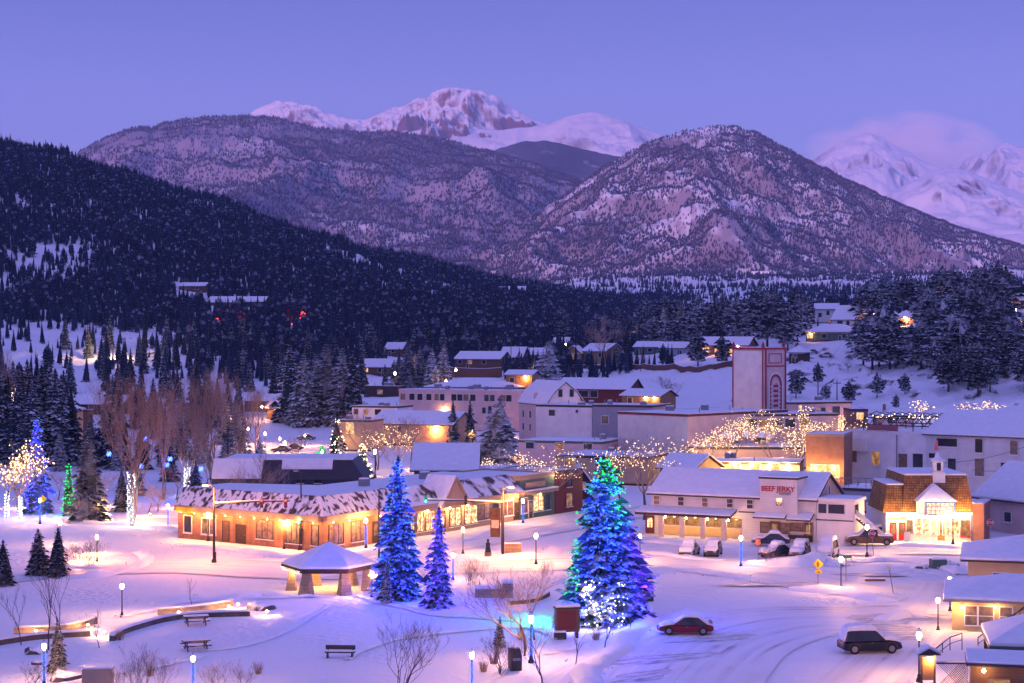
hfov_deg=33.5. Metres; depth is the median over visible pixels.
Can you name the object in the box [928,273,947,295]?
pine tree
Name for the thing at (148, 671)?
dry grass tuft
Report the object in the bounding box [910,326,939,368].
pine tree
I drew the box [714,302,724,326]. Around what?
pine tree
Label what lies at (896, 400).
pine tree
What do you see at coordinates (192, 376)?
spruce tree
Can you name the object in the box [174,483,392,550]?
corner shop
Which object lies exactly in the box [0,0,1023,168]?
sky
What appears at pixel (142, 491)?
spruce tree
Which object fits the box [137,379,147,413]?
spruce tree
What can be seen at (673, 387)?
bare tree
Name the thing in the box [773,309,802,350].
pine tree
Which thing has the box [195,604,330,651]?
footpath
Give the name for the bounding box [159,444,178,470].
spruce tree
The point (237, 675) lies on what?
bare shrub
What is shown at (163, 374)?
spruce tree
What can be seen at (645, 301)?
pine tree
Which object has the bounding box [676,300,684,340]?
spruce tree
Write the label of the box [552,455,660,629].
lit spruce
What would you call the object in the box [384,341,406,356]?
ridge house
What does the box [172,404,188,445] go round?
spruce tree
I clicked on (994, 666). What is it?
flat canopy shop
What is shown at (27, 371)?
spruce tree
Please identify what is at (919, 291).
pine tree
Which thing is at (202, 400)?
spruce tree
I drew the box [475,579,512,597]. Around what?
snowy planter
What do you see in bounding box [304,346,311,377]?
spruce tree
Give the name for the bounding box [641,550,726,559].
snow bank
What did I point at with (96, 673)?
utility cabinet
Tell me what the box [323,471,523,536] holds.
gabled shops
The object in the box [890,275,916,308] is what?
pine tree
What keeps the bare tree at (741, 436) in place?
on the ground
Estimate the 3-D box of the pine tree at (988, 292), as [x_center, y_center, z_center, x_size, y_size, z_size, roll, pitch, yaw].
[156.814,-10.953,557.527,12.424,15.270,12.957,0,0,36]
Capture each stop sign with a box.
[868,530,875,554]
[987,519,993,525]
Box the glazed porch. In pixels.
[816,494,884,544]
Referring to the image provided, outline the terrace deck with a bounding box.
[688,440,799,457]
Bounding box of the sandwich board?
[904,532,910,541]
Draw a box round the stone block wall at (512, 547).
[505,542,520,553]
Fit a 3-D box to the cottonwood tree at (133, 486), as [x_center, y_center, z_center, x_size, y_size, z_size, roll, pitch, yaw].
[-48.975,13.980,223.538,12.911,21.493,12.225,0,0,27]
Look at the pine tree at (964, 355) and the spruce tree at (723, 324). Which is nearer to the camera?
the pine tree at (964, 355)
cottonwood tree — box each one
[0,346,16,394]
[80,367,191,525]
[93,378,141,463]
[138,386,184,499]
[157,374,247,486]
[168,364,238,484]
[219,378,269,453]
[238,384,274,449]
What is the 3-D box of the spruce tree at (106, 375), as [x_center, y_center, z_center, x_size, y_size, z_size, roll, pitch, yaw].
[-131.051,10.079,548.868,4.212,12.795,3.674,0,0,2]
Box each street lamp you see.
[38,497,41,523]
[42,640,45,682]
[120,582,123,616]
[191,653,194,682]
[364,517,367,547]
[373,448,376,477]
[451,552,454,579]
[470,649,473,682]
[522,498,523,522]
[528,612,533,663]
[534,532,537,563]
[739,534,742,565]
[839,555,842,585]
[865,523,868,556]
[916,628,921,682]
[936,596,939,629]
[948,575,951,610]
[951,511,954,543]
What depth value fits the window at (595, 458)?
289.29 m
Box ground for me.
[0,155,1023,682]
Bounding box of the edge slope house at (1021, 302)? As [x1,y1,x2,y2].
[1012,293,1023,308]
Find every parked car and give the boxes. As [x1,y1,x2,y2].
[270,444,291,451]
[287,442,303,449]
[296,433,315,439]
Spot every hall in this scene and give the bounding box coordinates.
[209,454,371,484]
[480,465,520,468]
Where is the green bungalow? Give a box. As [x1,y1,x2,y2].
[805,322,852,341]
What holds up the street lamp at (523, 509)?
on the ground
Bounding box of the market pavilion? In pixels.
[655,452,724,471]
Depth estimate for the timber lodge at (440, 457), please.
265.12 m
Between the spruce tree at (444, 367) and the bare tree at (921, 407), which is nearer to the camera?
the bare tree at (921, 407)
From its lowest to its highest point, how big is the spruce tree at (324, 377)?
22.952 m
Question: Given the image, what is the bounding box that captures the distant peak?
[813,134,1023,195]
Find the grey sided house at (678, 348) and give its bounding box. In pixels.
[658,340,689,355]
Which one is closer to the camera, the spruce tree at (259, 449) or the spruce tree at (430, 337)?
the spruce tree at (259, 449)
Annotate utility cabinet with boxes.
[82,664,113,682]
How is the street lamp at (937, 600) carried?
on the ground
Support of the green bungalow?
on the ground
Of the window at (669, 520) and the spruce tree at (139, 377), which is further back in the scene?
the spruce tree at (139, 377)
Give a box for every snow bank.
[25,515,177,531]
[60,550,154,578]
[66,564,119,568]
[149,589,288,601]
[172,530,500,558]
[418,546,570,562]
[549,566,763,584]
[569,615,659,682]
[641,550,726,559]
[643,539,759,548]
[660,609,725,621]
[738,551,852,567]
[780,584,908,601]
[846,554,967,574]
[870,609,935,621]
[885,542,960,548]
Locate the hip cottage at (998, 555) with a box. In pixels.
[960,534,1023,576]
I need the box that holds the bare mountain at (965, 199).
[886,168,1023,244]
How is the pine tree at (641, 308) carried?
on the ground
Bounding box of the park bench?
[325,645,354,657]
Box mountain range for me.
[250,87,546,138]
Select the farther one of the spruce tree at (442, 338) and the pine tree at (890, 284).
the pine tree at (890, 284)
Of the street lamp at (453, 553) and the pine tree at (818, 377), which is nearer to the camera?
the street lamp at (453, 553)
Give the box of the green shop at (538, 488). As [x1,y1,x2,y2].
[456,468,558,519]
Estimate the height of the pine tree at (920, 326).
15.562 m
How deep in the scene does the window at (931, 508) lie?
206.29 m
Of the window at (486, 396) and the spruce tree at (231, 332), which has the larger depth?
the spruce tree at (231, 332)
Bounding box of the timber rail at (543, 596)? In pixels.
[508,590,549,604]
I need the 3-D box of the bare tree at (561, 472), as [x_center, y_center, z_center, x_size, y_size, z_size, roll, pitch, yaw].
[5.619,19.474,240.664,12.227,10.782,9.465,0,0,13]
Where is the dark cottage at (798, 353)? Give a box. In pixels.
[787,343,811,363]
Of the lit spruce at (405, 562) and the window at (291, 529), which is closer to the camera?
the lit spruce at (405, 562)
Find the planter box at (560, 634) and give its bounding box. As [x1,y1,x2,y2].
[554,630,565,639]
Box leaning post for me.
[886,567,893,592]
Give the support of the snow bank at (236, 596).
on the ground
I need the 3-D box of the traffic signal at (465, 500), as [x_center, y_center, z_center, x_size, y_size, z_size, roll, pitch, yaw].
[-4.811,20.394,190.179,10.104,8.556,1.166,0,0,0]
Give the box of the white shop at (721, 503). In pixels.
[635,466,844,542]
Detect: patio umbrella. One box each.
[715,430,735,437]
[736,430,754,437]
[755,430,774,437]
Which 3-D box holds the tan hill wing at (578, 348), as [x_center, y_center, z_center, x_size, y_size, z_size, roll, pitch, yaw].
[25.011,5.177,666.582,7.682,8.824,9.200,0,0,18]
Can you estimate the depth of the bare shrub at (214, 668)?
117.16 m
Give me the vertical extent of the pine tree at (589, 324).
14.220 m
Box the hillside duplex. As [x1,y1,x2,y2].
[454,349,511,367]
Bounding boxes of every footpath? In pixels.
[57,653,208,682]
[115,593,319,616]
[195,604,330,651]
[307,574,335,596]
[343,625,557,659]
[354,594,522,620]
[482,625,614,682]
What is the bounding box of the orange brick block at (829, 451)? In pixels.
[806,430,852,485]
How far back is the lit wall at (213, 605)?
152.95 m
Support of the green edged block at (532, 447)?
on the ground
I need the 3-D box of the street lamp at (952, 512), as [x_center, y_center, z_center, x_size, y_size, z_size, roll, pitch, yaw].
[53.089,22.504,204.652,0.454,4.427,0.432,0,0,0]
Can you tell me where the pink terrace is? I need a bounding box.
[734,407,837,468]
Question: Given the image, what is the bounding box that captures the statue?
[484,539,491,555]
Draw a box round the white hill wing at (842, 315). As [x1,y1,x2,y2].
[830,303,859,326]
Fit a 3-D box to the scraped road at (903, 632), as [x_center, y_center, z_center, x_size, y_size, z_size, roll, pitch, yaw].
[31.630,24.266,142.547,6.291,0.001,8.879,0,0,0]
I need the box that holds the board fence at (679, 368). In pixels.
[632,360,731,372]
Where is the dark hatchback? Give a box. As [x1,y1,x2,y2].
[758,540,788,557]
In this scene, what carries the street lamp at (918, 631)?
on the ground
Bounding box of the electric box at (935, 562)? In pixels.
[929,557,946,568]
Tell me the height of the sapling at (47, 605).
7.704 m
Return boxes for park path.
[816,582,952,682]
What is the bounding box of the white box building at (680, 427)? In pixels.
[618,404,787,452]
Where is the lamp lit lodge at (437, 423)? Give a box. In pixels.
[374,410,476,445]
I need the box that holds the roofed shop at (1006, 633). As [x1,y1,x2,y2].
[980,614,1023,649]
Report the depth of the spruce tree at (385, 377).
542.91 m
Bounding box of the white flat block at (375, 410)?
[352,401,412,417]
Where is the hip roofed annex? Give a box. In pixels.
[423,377,524,388]
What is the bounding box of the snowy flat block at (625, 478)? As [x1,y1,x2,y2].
[556,447,674,485]
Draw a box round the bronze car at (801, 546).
[788,538,810,556]
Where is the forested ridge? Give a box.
[77,115,577,270]
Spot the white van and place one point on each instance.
(828, 545)
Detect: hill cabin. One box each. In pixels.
[76,392,131,414]
[178,281,211,292]
[207,295,241,308]
[240,295,269,306]
[243,391,280,411]
[264,398,284,418]
[499,286,526,291]
[750,271,768,275]
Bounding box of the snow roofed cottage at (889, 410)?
[869,404,916,427]
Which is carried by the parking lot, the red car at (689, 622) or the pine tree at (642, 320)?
the red car at (689, 622)
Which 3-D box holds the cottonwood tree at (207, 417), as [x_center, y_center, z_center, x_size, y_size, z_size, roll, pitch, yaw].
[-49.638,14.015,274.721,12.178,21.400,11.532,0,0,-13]
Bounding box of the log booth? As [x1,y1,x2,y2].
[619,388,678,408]
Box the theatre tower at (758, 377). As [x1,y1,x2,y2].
[732,342,786,408]
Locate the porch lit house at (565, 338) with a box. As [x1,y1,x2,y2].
[553,336,570,344]
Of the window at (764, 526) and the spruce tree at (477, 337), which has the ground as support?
the spruce tree at (477, 337)
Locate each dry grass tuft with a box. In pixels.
[116,629,125,639]
[145,663,156,676]
[253,661,263,674]
[478,659,489,671]
[488,652,500,664]
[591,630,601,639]
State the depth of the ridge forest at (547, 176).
3921.11 m
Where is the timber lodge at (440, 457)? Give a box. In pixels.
[410,443,481,473]
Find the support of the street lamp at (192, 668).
on the ground
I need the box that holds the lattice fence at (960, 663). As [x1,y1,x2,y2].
[936,661,967,682]
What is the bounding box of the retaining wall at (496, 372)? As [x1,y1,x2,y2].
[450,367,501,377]
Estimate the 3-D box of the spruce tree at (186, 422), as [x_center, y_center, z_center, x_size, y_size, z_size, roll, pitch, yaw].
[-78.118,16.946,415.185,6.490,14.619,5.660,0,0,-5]
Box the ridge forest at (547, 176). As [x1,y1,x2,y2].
[77,113,1023,283]
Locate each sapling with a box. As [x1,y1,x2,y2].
[0,585,25,644]
[29,568,58,649]
[36,561,68,643]
[86,611,100,647]
[517,620,552,682]
[574,624,588,663]
[597,596,626,647]
[611,594,641,627]
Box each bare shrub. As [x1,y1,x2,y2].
[20,662,54,682]
[65,548,75,565]
[68,540,89,564]
[75,540,111,564]
[109,659,147,682]
[110,669,126,682]
[121,643,159,682]
[146,655,182,682]
[191,657,234,682]
[228,659,255,682]
[376,609,449,682]
[454,555,487,584]
[462,560,488,585]
[479,628,525,675]
[497,583,515,599]
[757,543,781,561]
[963,529,977,539]
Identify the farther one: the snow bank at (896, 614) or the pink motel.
the pink motel
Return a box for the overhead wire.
[948,447,1023,462]
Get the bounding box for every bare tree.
[0,440,54,517]
[0,448,49,519]
[13,474,38,501]
[49,474,65,499]
[99,473,122,504]
[135,480,165,513]
[145,485,173,509]
[158,464,190,498]
[193,453,216,483]
[218,472,247,483]
[229,452,289,483]
[285,431,306,453]
[330,407,393,469]
[362,431,393,469]
[382,440,403,467]
[385,421,418,460]
[393,414,428,457]
[459,565,549,655]
[481,454,497,465]
[504,449,533,464]
[511,558,573,639]
[515,445,594,487]
[583,315,624,360]
[589,440,641,498]
[608,435,678,519]
[635,354,648,371]
[651,376,671,388]
[661,378,682,392]
[668,442,704,453]
[685,425,735,454]
[709,413,766,452]
[720,406,809,457]
[765,408,833,457]
[794,421,832,438]
[819,412,865,430]
[908,401,934,415]
[974,400,1006,409]
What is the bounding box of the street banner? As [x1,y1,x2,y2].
[490,505,501,552]
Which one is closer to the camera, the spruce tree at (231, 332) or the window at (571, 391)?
the window at (571, 391)
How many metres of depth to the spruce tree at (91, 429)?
331.57 m
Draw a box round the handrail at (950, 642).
[936,633,962,652]
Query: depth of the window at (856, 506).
204.26 m
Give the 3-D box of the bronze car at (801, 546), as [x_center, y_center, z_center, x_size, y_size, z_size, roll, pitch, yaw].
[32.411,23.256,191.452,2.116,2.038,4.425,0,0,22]
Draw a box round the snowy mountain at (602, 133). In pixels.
[409,112,665,156]
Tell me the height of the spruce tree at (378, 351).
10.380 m
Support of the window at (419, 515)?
in the gabled shops at (457, 515)
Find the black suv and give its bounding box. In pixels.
[837,622,901,654]
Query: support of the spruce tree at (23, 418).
on the ground
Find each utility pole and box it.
[224,426,233,456]
[833,383,840,399]
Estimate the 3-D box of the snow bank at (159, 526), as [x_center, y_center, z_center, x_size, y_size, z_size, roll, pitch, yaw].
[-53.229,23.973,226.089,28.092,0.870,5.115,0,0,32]
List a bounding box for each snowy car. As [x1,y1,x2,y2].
[810,348,819,353]
[818,350,833,356]
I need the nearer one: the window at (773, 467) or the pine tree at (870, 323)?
the window at (773, 467)
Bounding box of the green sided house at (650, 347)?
[632,339,663,354]
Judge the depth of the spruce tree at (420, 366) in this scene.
544.38 m
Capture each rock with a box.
[24,646,47,654]
[31,659,45,664]
[49,669,81,682]
[247,601,275,610]
[915,564,928,568]
[947,560,959,565]
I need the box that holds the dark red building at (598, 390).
[560,377,643,402]
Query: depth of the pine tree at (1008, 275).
603.93 m
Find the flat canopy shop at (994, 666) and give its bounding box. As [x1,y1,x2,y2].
[965,648,1023,682]
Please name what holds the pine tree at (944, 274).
on the ground
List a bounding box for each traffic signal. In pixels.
[202,484,289,562]
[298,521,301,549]
[424,486,513,553]
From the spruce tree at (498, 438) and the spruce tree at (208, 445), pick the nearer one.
the spruce tree at (498, 438)
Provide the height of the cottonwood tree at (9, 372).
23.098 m
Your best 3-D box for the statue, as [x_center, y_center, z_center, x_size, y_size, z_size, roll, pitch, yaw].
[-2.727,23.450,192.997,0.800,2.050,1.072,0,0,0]
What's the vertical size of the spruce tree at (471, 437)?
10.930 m
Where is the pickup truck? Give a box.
[845,526,893,545]
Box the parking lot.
[546,604,963,682]
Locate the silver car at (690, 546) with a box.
[678,538,699,554]
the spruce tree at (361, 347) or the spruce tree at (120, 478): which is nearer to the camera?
the spruce tree at (120, 478)
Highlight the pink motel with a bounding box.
[399,383,524,431]
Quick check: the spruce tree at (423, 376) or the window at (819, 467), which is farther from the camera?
the spruce tree at (423, 376)
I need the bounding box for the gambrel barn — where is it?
[517,379,583,438]
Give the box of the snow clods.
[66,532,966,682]
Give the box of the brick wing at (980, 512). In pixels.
[972,498,990,540]
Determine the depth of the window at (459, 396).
420.87 m
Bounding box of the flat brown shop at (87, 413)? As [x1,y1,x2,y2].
[83,409,92,436]
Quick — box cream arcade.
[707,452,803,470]
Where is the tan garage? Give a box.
[338,414,383,450]
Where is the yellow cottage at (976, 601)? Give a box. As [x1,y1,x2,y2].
[943,573,1023,631]
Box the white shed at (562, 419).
[536,399,597,436]
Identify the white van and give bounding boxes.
[815,535,838,557]
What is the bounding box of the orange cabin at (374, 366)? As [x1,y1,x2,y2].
[356,357,401,376]
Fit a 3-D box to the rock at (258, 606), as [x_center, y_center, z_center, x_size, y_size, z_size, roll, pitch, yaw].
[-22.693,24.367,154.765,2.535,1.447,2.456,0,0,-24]
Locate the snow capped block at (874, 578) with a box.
[865,577,884,580]
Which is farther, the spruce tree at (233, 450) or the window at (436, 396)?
the window at (436, 396)
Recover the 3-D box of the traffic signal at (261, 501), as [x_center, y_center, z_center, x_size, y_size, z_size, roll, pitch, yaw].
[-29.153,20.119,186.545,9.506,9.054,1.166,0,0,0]
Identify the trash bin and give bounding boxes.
[508,647,521,670]
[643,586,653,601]
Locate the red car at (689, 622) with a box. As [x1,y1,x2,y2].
[657,612,713,634]
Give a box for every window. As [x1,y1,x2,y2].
[183,515,191,533]
[200,517,207,535]
[208,518,216,535]
[255,519,273,540]
[285,523,301,544]
[296,475,303,483]
[310,525,318,546]
[314,475,321,483]
[328,523,344,544]
[346,422,353,433]
[351,520,365,542]
[363,409,368,414]
[374,409,380,414]
[397,426,401,433]
[400,393,405,399]
[409,393,414,399]
[416,512,424,532]
[417,393,422,400]
[425,510,434,531]
[426,393,431,400]
[434,394,439,400]
[439,394,444,400]
[449,506,461,527]
[451,394,456,400]
[457,394,462,400]
[463,394,468,400]
[464,504,477,525]
[470,394,475,400]
[477,503,491,521]
[484,394,489,401]
[489,394,494,401]
[490,503,498,507]
[500,394,505,401]
[500,500,514,517]
[506,395,511,401]
[521,497,528,514]
[525,442,533,448]
[533,495,544,512]
[545,494,550,510]
[548,409,554,415]
[555,442,564,449]
[558,389,562,396]
[564,456,574,465]
[566,479,571,487]
[566,492,573,507]
[569,389,573,396]
[577,390,588,396]
[583,443,592,448]
[590,390,597,397]
[594,457,599,466]
[601,415,608,423]
[624,458,635,467]
[627,397,632,402]
[653,495,659,504]
[664,516,678,524]
[677,496,683,505]
[685,517,699,525]
[701,497,708,506]
[706,518,720,526]
[726,498,733,507]
[727,518,741,527]
[730,462,739,468]
[746,499,753,508]
[749,419,757,427]
[750,465,759,469]
[753,437,766,442]
[758,418,769,427]
[759,522,771,533]
[770,463,779,469]
[771,418,782,427]
[775,498,782,506]
[779,523,790,534]
[785,418,795,427]
[789,521,809,533]
[800,418,810,427]
[811,464,824,471]
[818,503,826,513]
[825,464,838,477]
[827,503,844,514]
[832,406,839,415]
[852,451,856,462]
[854,503,858,514]
[856,412,863,419]
[871,451,880,465]
[898,453,907,466]
[905,519,913,533]
[912,453,923,466]
[914,518,929,534]
[925,502,954,515]
[928,452,935,458]
[931,518,939,534]
[936,437,957,447]
[942,518,959,534]
[947,458,956,470]
[960,520,969,536]
[964,605,977,626]
[974,438,983,453]
[974,458,984,477]
[978,605,993,626]
[985,677,1010,682]
[999,606,1012,618]
[1003,511,1011,523]
[1009,440,1018,455]
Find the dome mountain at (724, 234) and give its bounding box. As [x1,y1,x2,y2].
[468,126,1023,281]
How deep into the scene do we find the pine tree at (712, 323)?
647.02 m
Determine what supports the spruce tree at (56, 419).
on the ground
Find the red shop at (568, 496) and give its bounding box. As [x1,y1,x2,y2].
[497,464,582,513]
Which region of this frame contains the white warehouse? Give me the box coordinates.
[845,409,1023,492]
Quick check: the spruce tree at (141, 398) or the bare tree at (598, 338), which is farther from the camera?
the bare tree at (598, 338)
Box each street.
[11,555,918,600]
[362,503,649,556]
[638,544,960,559]
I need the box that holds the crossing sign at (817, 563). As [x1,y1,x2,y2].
[813,559,822,573]
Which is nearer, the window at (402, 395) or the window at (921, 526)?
the window at (921, 526)
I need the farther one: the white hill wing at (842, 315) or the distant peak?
the distant peak
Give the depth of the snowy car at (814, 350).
570.07 m
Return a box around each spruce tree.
[0,369,12,462]
[0,378,24,466]
[0,540,19,586]
[2,378,12,430]
[6,376,12,399]
[7,384,53,468]
[8,361,18,390]
[11,378,21,409]
[12,367,27,400]
[15,387,30,458]
[23,359,34,391]
[24,529,49,576]
[32,363,38,391]
[34,365,49,425]
[36,355,49,389]
[39,366,49,399]
[42,370,77,465]
[44,361,53,396]
[45,619,69,673]
[46,527,70,577]
[50,430,68,471]
[59,375,67,403]
[61,318,70,349]
[62,370,68,401]
[63,431,112,522]
[64,386,84,460]
[65,354,78,393]
[76,414,103,465]
[82,326,93,358]
[91,377,112,466]
[97,336,104,358]
[97,347,104,379]
[97,368,131,470]
[100,353,110,390]
[103,329,111,356]
[104,317,115,349]
[108,478,132,512]
[109,434,126,470]
[114,334,120,363]
[116,469,126,490]
[119,341,127,371]
[120,364,133,395]
[125,455,147,495]
[127,348,137,385]
[128,387,141,428]
[128,425,154,470]
[133,338,141,365]
[134,412,151,450]
[136,373,142,390]
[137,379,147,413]
[137,382,145,421]
[138,343,149,373]
[141,325,148,348]
[141,336,149,359]
[146,378,158,425]
[148,388,161,438]
[150,336,161,369]
[153,404,177,458]
[154,427,176,466]
[157,354,167,398]
[157,448,182,481]
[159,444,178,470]
[160,318,172,347]
[160,331,165,354]
[163,339,168,360]
[163,370,172,405]
[167,368,183,411]
[170,334,181,369]
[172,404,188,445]
[172,412,190,459]
[173,383,187,420]
[180,462,202,492]
[184,384,197,437]
[186,417,211,463]
[187,349,193,379]
[187,360,202,403]
[187,361,194,397]
[191,319,199,344]
[193,339,200,363]
[199,381,214,429]
[201,366,211,406]
[202,421,209,453]
[206,344,213,370]
[207,319,214,341]
[209,391,220,427]
[215,394,231,444]
[218,443,226,457]
[223,421,230,449]
[225,379,232,417]
[225,404,253,455]
[228,322,234,339]
[232,351,244,387]
[233,377,246,425]
[236,317,245,341]
[240,347,248,375]
[243,362,256,391]
[248,320,254,336]
[254,437,266,453]
[260,331,265,358]
[262,349,272,378]
[266,344,300,422]
[268,366,277,393]
[271,343,279,375]
[276,352,285,383]
[284,329,290,354]
[284,352,322,427]
[303,331,313,357]
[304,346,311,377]
[305,343,339,427]
[310,353,320,387]
[320,347,348,425]
[328,335,338,356]
[333,350,367,425]
[357,353,369,390]
[359,335,367,357]
[365,322,377,356]
[375,336,381,357]
[378,559,393,604]
[382,364,388,384]
[394,341,420,387]
[410,327,416,350]
[414,346,424,386]
[419,357,429,387]
[421,348,439,386]
[427,328,433,347]
[437,344,451,382]
[439,329,446,350]
[445,400,460,442]
[455,322,461,342]
[463,328,470,345]
[463,401,477,442]
[474,330,483,350]
[475,396,517,463]
[489,333,493,350]
[493,616,505,648]
[533,341,564,380]
[541,333,545,346]
[612,344,619,365]
[621,330,629,358]
[658,305,668,339]
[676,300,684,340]
[713,298,716,310]
[719,289,725,304]
[721,303,729,335]
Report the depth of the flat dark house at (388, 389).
532.08 m
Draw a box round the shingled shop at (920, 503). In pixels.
[866,440,971,540]
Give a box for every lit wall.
[14,615,97,633]
[158,598,233,614]
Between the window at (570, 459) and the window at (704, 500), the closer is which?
the window at (704, 500)
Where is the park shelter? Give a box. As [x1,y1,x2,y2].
[281,542,375,595]
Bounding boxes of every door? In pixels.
[222,520,229,541]
[235,524,245,543]
[372,521,381,542]
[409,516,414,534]
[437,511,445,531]
[514,502,518,519]
[528,500,532,517]
[645,515,653,533]
[770,521,779,530]
[804,522,813,541]
[889,521,896,539]
[898,521,905,539]
[936,521,945,539]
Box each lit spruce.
[20,415,56,514]
[60,463,75,516]
[316,446,325,453]
[329,417,347,453]
[358,443,373,478]
[368,456,423,601]
[417,507,456,609]
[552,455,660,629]
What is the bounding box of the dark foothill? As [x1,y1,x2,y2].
[494,140,619,179]
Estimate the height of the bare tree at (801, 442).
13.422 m
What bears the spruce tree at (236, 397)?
on the ground
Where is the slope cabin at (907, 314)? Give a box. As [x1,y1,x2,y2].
[891,310,916,325]
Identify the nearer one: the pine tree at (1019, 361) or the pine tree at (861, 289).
the pine tree at (1019, 361)
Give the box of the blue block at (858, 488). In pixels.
[840,477,872,512]
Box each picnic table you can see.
[180,638,211,651]
[182,614,209,626]
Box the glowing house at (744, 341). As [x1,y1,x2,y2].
[702,335,758,354]
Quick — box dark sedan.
[751,529,789,545]
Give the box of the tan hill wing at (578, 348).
[563,343,583,364]
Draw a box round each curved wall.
[0,628,89,644]
[109,609,249,640]
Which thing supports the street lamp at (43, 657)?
on the ground
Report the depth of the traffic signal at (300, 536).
198.44 m
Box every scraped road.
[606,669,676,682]
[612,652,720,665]
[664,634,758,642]
[719,582,817,585]
[830,573,907,575]
[845,613,951,621]
[861,622,930,639]
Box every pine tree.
[553,306,571,327]
[553,319,571,336]
[583,318,595,336]
[591,313,601,325]
[601,312,610,322]
[609,317,620,333]
[610,310,625,322]
[619,315,636,334]
[629,321,638,339]
[632,301,646,323]
[636,313,649,337]
[637,295,653,315]
[640,306,659,320]
[640,313,670,341]
[651,293,674,316]
[664,315,684,341]
[666,298,689,325]
[676,307,696,339]
[685,330,710,366]
[686,299,709,335]
[689,292,710,310]
[699,306,721,335]
[707,296,719,308]
[713,334,731,361]
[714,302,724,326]
[717,295,731,307]
[721,292,750,335]
[739,298,759,336]
[744,288,787,346]
[745,294,759,334]
[750,282,765,305]
[770,289,784,314]
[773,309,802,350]
[784,287,807,321]
[784,296,811,344]
[787,369,808,397]
[800,291,815,316]
[801,299,815,335]
[811,363,825,381]
[819,383,830,398]
[840,381,857,400]
[843,318,875,364]
[847,290,879,318]
[849,302,875,325]
[850,313,896,369]
[852,282,869,302]
[853,284,862,293]
[854,280,892,307]
[859,290,884,308]
[860,305,908,329]
[863,276,882,286]
[863,317,900,366]
[864,323,905,369]
[870,373,884,397]
[881,277,896,303]
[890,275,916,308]
[890,321,905,364]
[890,324,916,365]
[891,395,899,406]
[896,318,932,368]
[896,374,911,390]
[904,285,944,315]
[906,276,921,297]
[909,285,925,298]
[909,291,947,320]
[910,322,940,361]
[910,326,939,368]
[918,304,946,328]
[918,310,975,351]
[921,339,949,373]
[922,298,957,321]
[926,265,963,287]
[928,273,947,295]
[930,305,956,325]
[931,350,962,391]
[932,277,961,306]
[938,322,978,353]
[941,264,968,288]
[942,293,957,307]
[949,281,980,312]
[951,347,963,384]
[954,304,982,324]
[954,342,986,389]
[956,317,973,345]
[959,292,977,312]
[961,265,981,297]
[963,353,997,396]
[965,317,997,341]
[966,339,1001,367]
[967,293,993,320]
[971,263,997,293]
[972,309,995,336]
[973,270,999,291]
[973,330,997,351]
[976,297,1019,336]
[980,285,1008,300]
[983,353,1003,392]
[984,274,1023,316]
[985,312,1021,337]
[985,322,1023,357]
[988,260,1016,279]
[988,266,1019,304]
[988,291,1016,311]
[992,339,1017,377]
[1003,301,1022,325]
[1007,343,1023,381]
[1012,315,1023,335]
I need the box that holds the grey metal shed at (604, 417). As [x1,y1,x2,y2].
[592,399,670,437]
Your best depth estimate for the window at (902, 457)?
282.04 m
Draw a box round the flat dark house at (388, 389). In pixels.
[364,382,405,396]
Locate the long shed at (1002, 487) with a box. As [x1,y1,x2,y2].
[971,460,1023,534]
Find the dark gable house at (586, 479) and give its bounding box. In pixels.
[575,462,591,499]
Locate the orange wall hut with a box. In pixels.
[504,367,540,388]
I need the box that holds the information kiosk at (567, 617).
[553,603,580,637]
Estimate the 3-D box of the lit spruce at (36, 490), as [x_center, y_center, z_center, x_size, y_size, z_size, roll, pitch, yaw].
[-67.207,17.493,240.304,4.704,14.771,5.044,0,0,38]
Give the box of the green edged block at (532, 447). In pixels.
[518,433,617,465]
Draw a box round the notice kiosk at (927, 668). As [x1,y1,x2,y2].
[915,643,940,682]
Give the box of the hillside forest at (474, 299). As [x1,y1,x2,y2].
[0,134,1023,386]
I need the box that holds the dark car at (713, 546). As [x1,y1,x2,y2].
[703,538,722,556]
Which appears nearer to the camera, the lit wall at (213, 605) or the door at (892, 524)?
the lit wall at (213, 605)
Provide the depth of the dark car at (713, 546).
192.06 m
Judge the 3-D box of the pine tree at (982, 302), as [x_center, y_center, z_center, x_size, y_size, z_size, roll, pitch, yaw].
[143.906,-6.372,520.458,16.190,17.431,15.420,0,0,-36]
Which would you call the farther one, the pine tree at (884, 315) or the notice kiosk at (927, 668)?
the pine tree at (884, 315)
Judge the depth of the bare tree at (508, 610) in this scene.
131.33 m
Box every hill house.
[501,345,528,364]
[528,346,545,359]
[581,341,621,364]
[814,302,839,323]
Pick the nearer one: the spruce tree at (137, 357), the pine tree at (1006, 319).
the pine tree at (1006, 319)
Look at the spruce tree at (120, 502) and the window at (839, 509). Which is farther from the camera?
the spruce tree at (120, 502)
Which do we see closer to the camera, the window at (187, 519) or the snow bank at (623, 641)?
the snow bank at (623, 641)
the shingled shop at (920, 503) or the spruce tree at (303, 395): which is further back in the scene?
the spruce tree at (303, 395)
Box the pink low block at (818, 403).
[786,396,851,430]
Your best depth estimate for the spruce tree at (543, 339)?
708.26 m
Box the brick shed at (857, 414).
[843,407,867,430]
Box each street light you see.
[293,470,301,498]
[378,488,384,557]
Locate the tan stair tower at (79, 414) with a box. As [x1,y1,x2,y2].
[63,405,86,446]

